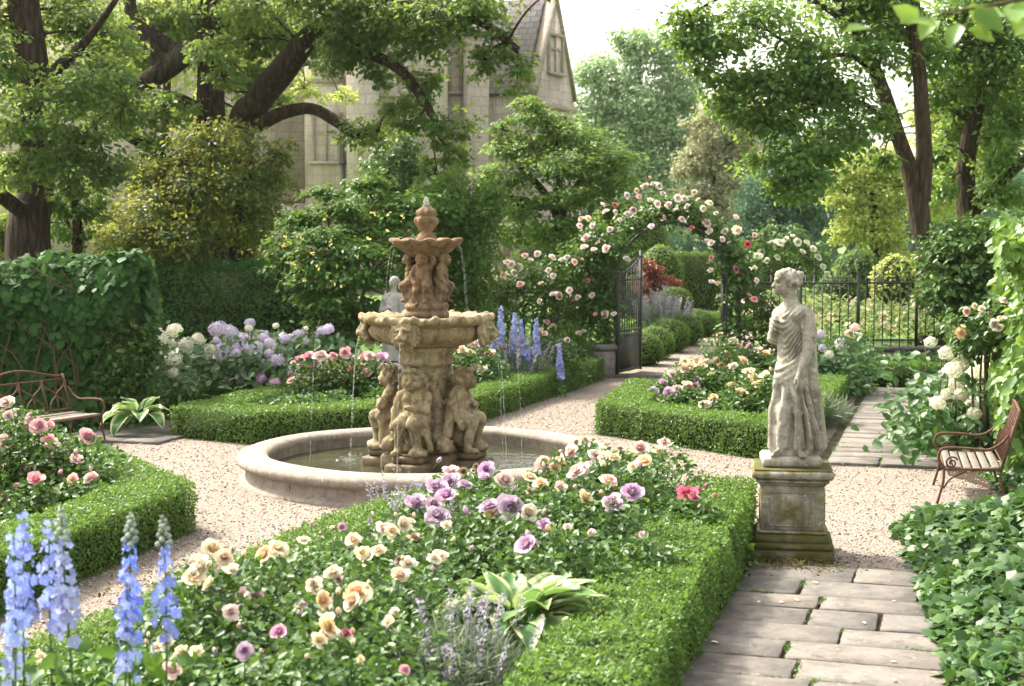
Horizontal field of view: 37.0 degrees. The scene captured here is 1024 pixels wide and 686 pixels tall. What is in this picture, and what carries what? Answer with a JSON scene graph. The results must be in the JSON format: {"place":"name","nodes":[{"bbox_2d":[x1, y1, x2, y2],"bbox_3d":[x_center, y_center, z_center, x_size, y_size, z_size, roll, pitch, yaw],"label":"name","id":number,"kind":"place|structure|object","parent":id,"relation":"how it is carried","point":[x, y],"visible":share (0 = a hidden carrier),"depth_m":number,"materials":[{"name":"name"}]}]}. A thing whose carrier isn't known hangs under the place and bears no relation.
{"place":"outdoors","nodes":[
{"label":"outdoors","id":0,"kind":"place"},
{"bbox_2d":[8,417,177,432],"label":"border soil","id":1,"kind":"structure","parent":0,"point":[67,429],"depth_m":20.25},
{"bbox_2d":[0,0,161,260],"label":"oak tree","id":2,"kind":"object","parent":1,"relation":"on","point":[37,93],"visible":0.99,"depth_m":24.01,"materials":[{"name":"green plant"}]},
{"bbox_2d":[0,247,164,425],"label":"ivy bank","id":3,"kind":"structure","parent":1,"relation":"on","point":[60,310],"depth_m":20.41,"materials":[{"name":"green plant"}]},
{"bbox_2d":[50,182,114,258],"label":"leafy shrub","id":4,"kind":"object","parent":1,"relation":"on","point":[75,212],"visible":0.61,"depth_m":26.86,"materials":[{"name":"green plant"}]},
{"bbox_2d":[89,301,182,405],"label":"leafy shrub","id":5,"kind":"object","parent":1,"relation":"on","point":[135,372],"visible":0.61,"depth_m":20.39,"materials":[{"name":"green plant"}]},
{"bbox_2d":[58,420,183,444],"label":"stone path","id":6,"kind":"structure","parent":0,"point":[125,435],"depth_m":19.31,"materials":[{"name":"stone"}]},
{"bbox_2d":[99,396,171,436],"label":"hosta","id":7,"kind":"object","parent":6,"relation":"on","point":[123,415],"visible":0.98,"depth_m":19.37,"materials":[{"name":"green plant"}]},
{"bbox_2d":[0,378,1023,685],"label":"gravel court","id":8,"kind":"object","parent":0,"point":[598,390],"depth_m":14.99,"materials":[{"name":"gravel"}]},
{"bbox_2d":[0,370,105,439],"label":"garden bench","id":9,"kind":"object","parent":8,"relation":"on","point":[71,415],"visible":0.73,"depth_m":18.84,"materials":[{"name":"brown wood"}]},
{"bbox_2d":[0,444,198,618],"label":"box hedge","id":10,"kind":"object","parent":8,"relation":"on","point":[96,527],"visible":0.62,"depth_m":12.08,"materials":[{"name":"green plant"}]},
{"bbox_2d":[236,205,613,507],"bbox_3d":[-0.896,-0.057,16.188,4.000,2.978,4.000,0,4,0],"label":"fountain","id":11,"kind":"object","parent":8,"relation":"on","point":[425,414],"visible":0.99,"depth_m":15.94,"materials":[{"name":"stone"}]},
{"bbox_2d":[1,396,1023,685],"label":"loose pebbles","id":12,"kind":"object","parent":8,"relation":"on","point":[915,498],"visible":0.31,"depth_m":15.13,"materials":[{"name":"gravel"}]},
{"bbox_2d":[427,568,606,674],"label":"hosta","id":13,"kind":"object","parent":8,"relation":"on","point":[552,596],"visible":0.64,"depth_m":8.61,"materials":[{"name":"green plant"}]},
{"bbox_2d":[481,230,635,356],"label":"climbing rose","id":14,"kind":"object","parent":8,"relation":"on","point":[558,298],"visible":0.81,"depth_m":27.43,"materials":[{"name":"green plant"}]},
{"bbox_2d":[613,222,727,373],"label":"rose arch","id":15,"kind":"structure","parent":8,"relation":"on","point":[616,286],"depth_m":27.29,"materials":[{"name":"black metal"}]},
{"bbox_2d":[618,250,642,373],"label":"iron gate","id":16,"kind":"structure","parent":15,"relation":"attached to","point":[630,344],"depth_m":28.07,"materials":[{"name":"metal"}]},
{"bbox_2d":[567,176,782,352],"bbox_3d":[2.993,-1.192,27.530,4.097,3.574,1.420,0,4,0],"label":"climbing rose","id":17,"kind":"object","parent":15,"relation":"attached to","point":[670,209],"visible":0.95,"depth_m":27.35,"materials":[{"name":"green plant"}]},
{"bbox_2d":[749,458,834,563],"bbox_3d":[2.250,1.343,12.329,0.660,0.738,0.660,1,4,9],"label":"pedestal","id":18,"kind":"object","parent":8,"relation":"on","point":[790,523],"visible":0.97,"depth_m":12.06,"materials":[{"name":"stone"}]},
{"bbox_2d":[760,267,827,467],"bbox_3d":[2.271,0.187,12.246,0.535,1.580,0.453,0,4,6],"label":"draped statue","id":19,"kind":"object","parent":18,"relation":"on","point":[797,435],"visible":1,"depth_m":12.14,"materials":[{"name":"stone"}]},
{"bbox_2d":[731,345,983,361],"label":"garden wall","id":20,"kind":"structure","parent":8,"relation":"on","point":[891,349],"depth_m":27.48,"materials":[{"name":"stone"}]},
{"bbox_2d":[736,266,959,345],"bbox_3d":[6.225,-0.664,27.624,4.394,1.450,0.070,0,4,0],"label":"iron fence","id":21,"kind":"object","parent":20,"relation":"on","point":[859,282],"visible":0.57,"depth_m":27.61,"materials":[{"name":"metal"}]},
{"bbox_2d":[932,399,1021,503],"bbox_3d":[4.554,1.034,15.067,0.767,0.967,1.129,1,4,13],"label":"garden bench","id":22,"kind":"object","parent":8,"relation":"on","point":[1003,442],"visible":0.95,"depth_m":14.79,"materials":[{"name":"brown wood"}]},
{"label":"border soil","id":23,"kind":"structure","parent":8,"relation":"on","visible":0},
{"bbox_2d":[887,485,1023,685],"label":"ivy carpet","id":24,"kind":"object","parent":23,"relation":"on","point":[958,591],"visible":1,"depth_m":10.37,"materials":[{"name":"green plant"}]},
{"bbox_2d":[357,289,988,370],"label":"lawn","id":25,"kind":"structure","parent":0,"point":[363,348],"depth_m":37.75,"materials":[{"name":"green plant"}]},
{"bbox_2d":[71,0,558,269],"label":"oak tree","id":26,"kind":"object","parent":25,"relation":"on","point":[178,36],"visible":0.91,"depth_m":27.85,"materials":[{"name":"green plant"}]},
{"bbox_2d":[323,122,447,293],"bbox_3d":[-3.003,-2.774,38.079,3.236,5.466,2.603,0,4,0],"label":"tree","id":27,"kind":"object","parent":25,"relation":"on","point":[405,167],"visible":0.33,"depth_m":37.53,"materials":[{"name":"green plant"}]},
{"bbox_2d":[464,94,654,324],"bbox_3d":[1.130,-2.812,35.324,4.507,5.900,3.002,0,4,0],"label":"maple tree","id":28,"kind":"object","parent":25,"relation":"on","point":[555,139],"visible":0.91,"depth_m":35.20,"materials":[{"name":"green plant"}]},
{"bbox_2d":[623,205,669,289],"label":"topiary","id":29,"kind":"object","parent":25,"relation":"on","point":[659,237],"visible":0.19,"depth_m":45.39,"materials":[{"name":"green plant"}]},
{"bbox_2d":[642,331,664,365],"bbox_3d":[2.570,0.116,29.891,0.867,0.717,0.903,0,4,0],"label":"box ball","id":30,"kind":"object","parent":25,"relation":"on","point":[653,348],"visible":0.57,"depth_m":29.62,"materials":[{"name":"green plant"}]},
{"bbox_2d":[630,258,686,303],"bbox_3d":[3.820,-1.210,39.983,1.501,2.045,1.055,0,4,0],"label":"red maple","id":31,"kind":"object","parent":25,"relation":"on","point":[653,272],"visible":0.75,"depth_m":39.83,"materials":[{"name":"brown plant"}]},
{"bbox_2d":[637,243,684,308],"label":"topiary","id":32,"kind":"object","parent":25,"relation":"on","point":[669,261],"visible":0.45,"depth_m":42.62,"materials":[{"name":"green plant"}]},
{"bbox_2d":[630,284,694,330],"bbox_3d":[3.474,-0.569,35.258,1.608,1.582,1.618,0,4,0],"label":"catmint","id":33,"kind":"object","parent":25,"relation":"on","point":[658,311],"visible":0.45,"depth_m":35.03,"materials":[{"name":"purple plant"}]},
{"bbox_2d":[565,250,832,317],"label":"clipped hedge","id":34,"kind":"object","parent":25,"relation":"on","point":[702,289],"visible":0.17,"depth_m":45.98,"materials":[{"name":"green plant"}]},
{"bbox_2d":[708,144,841,253],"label":"conifer","id":35,"kind":"object","parent":25,"relation":"on","point":[755,216],"visible":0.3,"depth_m":61.37,"materials":[{"name":"green plant"}]},
{"bbox_2d":[720,216,836,312],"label":"climbing rose","id":36,"kind":"object","parent":25,"relation":"on","point":[793,246],"visible":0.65,"depth_m":40.75,"materials":[{"name":"green plant"}]},
{"bbox_2d":[636,0,980,344],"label":"plane tree","id":37,"kind":"object","parent":25,"relation":"on","point":[810,89],"visible":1,"depth_m":29.58,"materials":[{"name":"green plant"}]},
{"bbox_2d":[832,248,879,303],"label":"garden shrub","id":38,"kind":"object","parent":25,"relation":"on","point":[852,262],"visible":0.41,"depth_m":36.60,"materials":[{"name":"green plant"}]},
{"bbox_2d":[756,287,964,344],"bbox_3d":[9.279,-0.690,33.508,7.821,1.452,10.611,1,4,10],"label":"meadow planting","id":39,"kind":"object","parent":25,"relation":"on","point":[869,320],"visible":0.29,"depth_m":30.12,"materials":[{"name":"green plant"}]},
{"bbox_2d":[810,271,864,328],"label":"garden shrub","id":40,"kind":"object","parent":39,"relation":"on","point":[844,288],"visible":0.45,"depth_m":34.72,"materials":[{"name":"green plant"}]},
{"bbox_2d":[867,252,916,308],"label":"garden shrub","id":41,"kind":"object","parent":39,"relation":"on","point":[887,264],"visible":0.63,"depth_m":32.69,"materials":[{"name":"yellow plant"}]},
{"bbox_2d":[814,58,1023,268],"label":"lime tree","id":42,"kind":"object","parent":25,"relation":"on","point":[881,241],"visible":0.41,"depth_m":47.56,"materials":[{"name":"green plant"}]},
{"bbox_2d":[900,0,1023,344],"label":"plane tree","id":43,"kind":"object","parent":25,"relation":"on","point":[979,94],"visible":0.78,"depth_m":32.10,"materials":[{"name":"green plant"}]},
{"bbox_2d":[626,331,757,373],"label":"garden path","id":44,"kind":"structure","parent":0,"point":[669,362],"depth_m":31.66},
{"bbox_2d":[528,239,914,372],"bbox_3d":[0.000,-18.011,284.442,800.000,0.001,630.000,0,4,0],"label":"ground","id":45,"kind":"structure","parent":0,"point":[842,250],"depth_m":215.91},
{"bbox_2d":[0,0,358,236],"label":"sunlit tree","id":46,"kind":"object","parent":45,"relation":"on","point":[340,94],"visible":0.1,"depth_m":45.50,"materials":[{"name":"green plant"}]},
{"bbox_2d":[82,114,307,279],"bbox_3d":[-5.691,-1.713,27.579,4.676,4.874,3.030,0,4,0],"label":"golden shrub","id":47,"kind":"object","parent":45,"relation":"on","point":[193,207],"visible":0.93,"depth_m":27.37,"materials":[{"name":"green plant"}]},
{"bbox_2d":[153,255,358,355],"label":"yew hedge","id":48,"kind":"object","parent":45,"relation":"on","point":[195,302],"visible":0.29,"depth_m":26.94,"materials":[{"name":"green plant"}]},
{"bbox_2d":[0,0,577,292],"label":"mansion","id":49,"kind":"structure","parent":45,"relation":"on","point":[321,160],"depth_m":69.67,"materials":[{"name":"stone"}]},
{"bbox_2d":[570,25,719,250],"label":"ash tree","id":50,"kind":"object","parent":45,"relation":"on","point":[645,118],"visible":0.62,"depth_m":93.28,"materials":[{"name":"green plant"}]},
{"bbox_2d":[659,90,763,241],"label":"chestnut tree","id":51,"kind":"object","parent":45,"relation":"on","point":[710,169],"visible":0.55,"depth_m":69.22,"materials":[{"name":"green plant"}]},
{"bbox_2d":[574,96,1023,265],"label":"distant wood","id":52,"kind":"object","parent":45,"relation":"on","point":[689,245],"visible":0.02,"depth_m":119.37,"materials":[{"name":"green plant"}]},
{"bbox_2d":[497,0,1023,237],"label":"sky","id":53,"kind":"structure","parent":0,"point":[585,22],"materials":[{"name":"white"}]},
{"bbox_2d":[666,563,988,685],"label":"stone path","id":54,"kind":"structure","parent":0,"point":[750,634],"depth_m":9.77,"materials":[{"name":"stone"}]},
{"bbox_2d":[740,551,891,575],"bbox_3d":[2.090,1.693,11.918,1.566,0.072,1.091,0,4,0],"label":"moss patch","id":55,"kind":"object","parent":54,"relation":"on","point":[784,561],"visible":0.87,"depth_m":11.82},
{"bbox_2d":[828,387,952,468],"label":"stone path","id":56,"kind":"structure","parent":0,"point":[855,455],"depth_m":18.67,"materials":[{"name":"stone"}]},
{"bbox_2d":[846,0,1023,48],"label":"overhanging branch","id":57,"kind":"object","parent":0,"point":[986,18],"visible":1,"depth_m":4.58,"materials":[{"name":"green plant"}]},
{"bbox_2d":[947,457,1012,493],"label":"flower bed soil","id":58,"kind":"structure","parent":0,"point":[970,476],"depth_m":16.17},
{"bbox_2d":[851,336,999,471],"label":"hydrangea bush","id":59,"kind":"object","parent":58,"relation":"on","point":[949,391],"visible":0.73,"depth_m":17.32,"materials":[{"name":"green plant"}]},
{"bbox_2d":[889,206,1023,364],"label":"laurel bush","id":60,"kind":"object","parent":58,"relation":"on","point":[959,264],"visible":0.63,"depth_m":25.12,"materials":[{"name":"green plant"}]},
{"bbox_2d":[928,292,1008,462],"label":"standard rose","id":61,"kind":"object","parent":58,"relation":"on","point":[970,335],"visible":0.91,"depth_m":16.94,"materials":[{"name":"green plant"}]},
{"bbox_2d":[958,383,1023,493],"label":"bed greenery","id":62,"kind":"object","parent":58,"relation":"on","point":[1010,477],"visible":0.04,"depth_m":15.39,"materials":[{"name":"green plant"}]},
{"bbox_2d":[981,211,1023,490],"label":"vine trellis","id":63,"kind":"object","parent":58,"relation":"on","point":[1005,369],"visible":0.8,"depth_m":15.51,"materials":[{"name":"green plant"}]},
{"label":"flower bed soil","id":64,"kind":"structure","parent":0,"visible":0},
{"bbox_2d":[858,360,983,386],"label":"box hedge","id":65,"kind":"object","parent":64,"relation":"on","point":[904,369],"visible":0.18,"depth_m":25.64,"materials":[{"name":"green plant"}]},
{"label":"flower bed soil","id":66,"kind":"structure","parent":0,"visible":0},
{"bbox_2d":[0,583,30,685],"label":"delphinium","id":67,"kind":"object","parent":66,"relation":"on","point":[9,666],"visible":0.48,"depth_m":6.12,"materials":[{"name":"blue plant"}]},
{"bbox_2d":[0,532,36,685],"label":"delphinium","id":68,"kind":"object","parent":66,"relation":"on","point":[12,639],"visible":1,"depth_m":5.87,"materials":[{"name":"blue plant"}]},
{"bbox_2d":[0,511,44,685],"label":"delphinium","id":69,"kind":"object","parent":66,"relation":"on","point":[25,549],"visible":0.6,"depth_m":6.12,"materials":[{"name":"blue plant"}]},
{"bbox_2d":[21,519,59,685],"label":"delphinium","id":70,"kind":"object","parent":66,"relation":"on","point":[44,601],"visible":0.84,"depth_m":6.29,"materials":[{"name":"blue plant"}]},
{"bbox_2d":[38,508,100,685],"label":"delphinium","id":71,"kind":"object","parent":66,"relation":"on","point":[63,604],"visible":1,"depth_m":6.09,"materials":[{"name":"blue plant"}]},
{"bbox_2d":[93,512,150,685],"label":"delphinium","id":72,"kind":"object","parent":66,"relation":"on","point":[109,651],"visible":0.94,"depth_m":6.25,"materials":[{"name":"blue plant"}]},
{"bbox_2d":[0,626,251,685],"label":"rose bush","id":73,"kind":"object","parent":66,"relation":"on","point":[176,677],"visible":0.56,"depth_m":7.28,"materials":[{"name":"green plant"}]},
{"bbox_2d":[113,574,142,685],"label":"delphinium","id":74,"kind":"object","parent":66,"relation":"on","point":[123,664],"visible":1,"depth_m":6.21,"materials":[{"name":"blue plant"}]},
{"bbox_2d":[147,515,194,685],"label":"delphinium","id":75,"kind":"object","parent":66,"relation":"on","point":[155,670],"visible":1,"depth_m":6.19,"materials":[{"name":"blue plant"}]},
{"bbox_2d":[9,625,338,685],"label":"bed greenery","id":76,"kind":"object","parent":66,"relation":"on","point":[99,666],"visible":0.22,"depth_m":7.58,"materials":[{"name":"green plant"}]},
{"bbox_2d":[127,523,365,685],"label":"rose bush","id":77,"kind":"object","parent":66,"relation":"on","point":[191,584],"visible":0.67,"depth_m":8.22,"materials":[{"name":"green plant"}]},
{"bbox_2d":[154,520,369,685],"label":"rose bush","id":78,"kind":"object","parent":66,"relation":"on","point":[245,650],"visible":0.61,"depth_m":7.68,"materials":[{"name":"green plant"}]},
{"bbox_2d":[0,479,684,685],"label":"box hedge","id":79,"kind":"object","parent":66,"relation":"on","point":[102,633],"visible":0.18,"depth_m":10.25,"materials":[{"name":"green plant"}]},
{"bbox_2d":[250,532,458,685],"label":"rose bush","id":80,"kind":"object","parent":66,"relation":"on","point":[336,603],"visible":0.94,"depth_m":7.57,"materials":[{"name":"green plant"}]},
{"bbox_2d":[283,511,497,669],"bbox_3d":[-0.700,1.521,9.159,1.633,0.982,2.630,0,4,0],"label":"rose bush","id":81,"kind":"object","parent":66,"relation":"on","point":[402,568],"visible":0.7,"depth_m":8.93,"materials":[{"name":"green plant"}]},
{"bbox_2d":[373,582,544,685],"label":"lavender","id":82,"kind":"object","parent":66,"relation":"on","point":[486,666],"visible":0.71,"depth_m":7.99,"materials":[{"name":"purple plant"}]},
{"bbox_2d":[368,457,603,639],"bbox_3d":[-0.285,1.441,10.781,1.884,0.957,4.232,0,4,0],"label":"rose bush","id":83,"kind":"object","parent":66,"relation":"on","point":[456,484],"visible":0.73,"depth_m":10.19,"materials":[{"name":"green plant"}]},
{"bbox_2d":[462,449,675,599],"bbox_3d":[0.434,1.442,11.139,1.951,1.001,4.188,0,4,0],"label":"rose bush","id":84,"kind":"object","parent":66,"relation":"on","point":[534,498],"visible":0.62,"depth_m":10.58,"materials":[{"name":"green plant"}]},
{"bbox_2d":[500,471,758,685],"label":"box hedge","id":85,"kind":"object","parent":66,"relation":"on","point":[643,634],"visible":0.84,"depth_m":8.86,"materials":[{"name":"green plant"}]},
{"bbox_2d":[524,435,759,577],"bbox_3d":[0.969,1.344,12.094,2.020,0.993,3.863,0,4,0],"label":"rose bush","id":86,"kind":"object","parent":66,"relation":"on","point":[623,478],"visible":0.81,"depth_m":11.85,"materials":[{"name":"green plant"}]},
{"bbox_2d":[593,483,772,629],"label":"rose bush","id":87,"kind":"object","parent":66,"relation":"on","point":[685,499],"visible":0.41,"depth_m":11.23,"materials":[{"name":"green plant"}]},
{"label":"flower bed soil","id":88,"kind":"structure","parent":0,"visible":0},
{"bbox_2d":[147,380,237,418],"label":"box hedge","id":89,"kind":"object","parent":88,"relation":"on","point":[172,399],"visible":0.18,"depth_m":21.62,"materials":[{"name":"green plant"}]},
{"bbox_2d":[149,323,258,417],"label":"hydrangea bush","id":90,"kind":"object","parent":88,"relation":"on","point":[188,377],"visible":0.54,"depth_m":21.84,"materials":[{"name":"green plant"}]},
{"bbox_2d":[164,321,307,395],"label":"hydrangea bush","id":91,"kind":"object","parent":88,"relation":"on","point":[249,347],"visible":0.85,"depth_m":22.34,"materials":[{"name":"purple plant"}]},
{"bbox_2d":[227,318,367,385],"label":"hydrangea bush","id":92,"kind":"object","parent":88,"relation":"on","point":[318,341],"visible":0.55,"depth_m":23.25,"materials":[{"name":"green plant"}]},
{"bbox_2d":[274,346,377,400],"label":"rose bush","id":93,"kind":"object","parent":88,"relation":"on","point":[314,378],"visible":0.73,"depth_m":21.48,"materials":[{"name":"green plant"}]},
{"bbox_2d":[313,351,395,403],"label":"rose bush","id":94,"kind":"object","parent":88,"relation":"on","point":[371,370],"visible":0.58,"depth_m":21.54,"materials":[{"name":"green plant"}]},
{"bbox_2d":[211,357,501,410],"bbox_3d":[-1.429,0.647,23.204,4.458,0.482,8.381,0,4,6],"label":"bed greenery","id":95,"kind":"object","parent":88,"relation":"on","point":[296,399],"visible":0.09,"depth_m":20.49,"materials":[{"name":"green plant"}]},
{"bbox_2d":[248,168,482,360],"bbox_3d":[-2.065,-0.957,24.660,3.755,3.758,2.802,-2,5,-26],"label":"flowering shrub","id":96,"kind":"object","parent":88,"relation":"on","point":[354,252],"visible":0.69,"depth_m":24.39,"materials":[{"name":"green plant"}]},
{"bbox_2d":[168,355,605,444],"bbox_3d":[-0.785,0.750,22.632,3.114,0.533,9.692,4,6,41],"label":"box hedge","id":97,"kind":"object","parent":88,"relation":"on","point":[227,418],"visible":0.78,"depth_m":19.39,"materials":[{"name":"green plant"}]},
{"bbox_2d":[377,276,405,370],"bbox_3d":[-1.820,-0.074,23.657,0.600,1.927,0.600,0,4,0],"label":"robed statue","id":98,"kind":"object","parent":88,"relation":"on","point":[391,299],"visible":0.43,"depth_m":23.51,"materials":[{"name":"grey stone"}]},
{"bbox_2d":[406,163,518,364],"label":"weeping shrub","id":99,"kind":"object","parent":88,"relation":"on","point":[470,284],"visible":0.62,"depth_m":25.73,"materials":[{"name":"green plant"}]},
{"bbox_2d":[451,340,513,383],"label":"rose bush","id":100,"kind":"object","parent":88,"relation":"on","point":[482,372],"visible":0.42,"depth_m":22.93,"materials":[{"name":"green plant"}]},
{"bbox_2d":[475,331,554,375],"bbox_3d":[-0.036,0.371,24.415,1.488,1.187,1.480,0,4,0],"label":"catmint","id":101,"kind":"object","parent":88,"relation":"on","point":[517,356],"visible":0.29,"depth_m":24.04,"materials":[{"name":"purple plant"}]},
{"bbox_2d":[495,329,596,388],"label":"rose bush","id":102,"kind":"object","parent":88,"relation":"on","point":[566,352],"visible":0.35,"depth_m":24.95,"materials":[{"name":"green plant"}]},
{"label":"flower bed soil","id":103,"kind":"structure","parent":0,"visible":0},
{"bbox_2d":[645,370,720,404],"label":"rose bush","id":104,"kind":"object","parent":103,"relation":"on","point":[677,394],"visible":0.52,"depth_m":20.69,"materials":[{"name":"green plant"}]},
{"bbox_2d":[647,332,771,398],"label":"rose bush","id":105,"kind":"object","parent":103,"relation":"on","point":[716,372],"visible":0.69,"depth_m":21.39,"materials":[{"name":"green plant"}]},
{"bbox_2d":[593,369,857,458],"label":"box hedge","id":106,"kind":"object","parent":103,"relation":"on","point":[630,409],"visible":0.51,"depth_m":18.74,"materials":[{"name":"green plant"}]},
{"bbox_2d":[694,366,772,415],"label":"rose bush","id":107,"kind":"object","parent":103,"relation":"on","point":[754,392],"visible":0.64,"depth_m":19.43,"materials":[{"name":"green plant"}]},
{"bbox_2d":[703,337,776,378],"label":"rose bush","id":108,"kind":"object","parent":103,"relation":"on","point":[754,357],"visible":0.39,"depth_m":24.55,"materials":[{"name":"green plant"}]},
{"bbox_2d":[764,323,908,397],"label":"hydrangea bush","id":109,"kind":"object","parent":103,"relation":"on","point":[833,357],"visible":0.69,"depth_m":24.19,"materials":[{"name":"green plant"}]},
{"label":"flower bed soil","id":110,"kind":"structure","parent":0,"visible":0},
{"bbox_2d":[0,457,121,518],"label":"rose bush","id":111,"kind":"object","parent":110,"relation":"on","point":[73,481],"visible":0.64,"depth_m":12.93,"materials":[{"name":"green plant"}]},
{"bbox_2d":[0,395,143,506],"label":"rose bush","id":112,"kind":"object","parent":110,"relation":"on","point":[49,454],"visible":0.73,"depth_m":13.52,"materials":[{"name":"green plant"}]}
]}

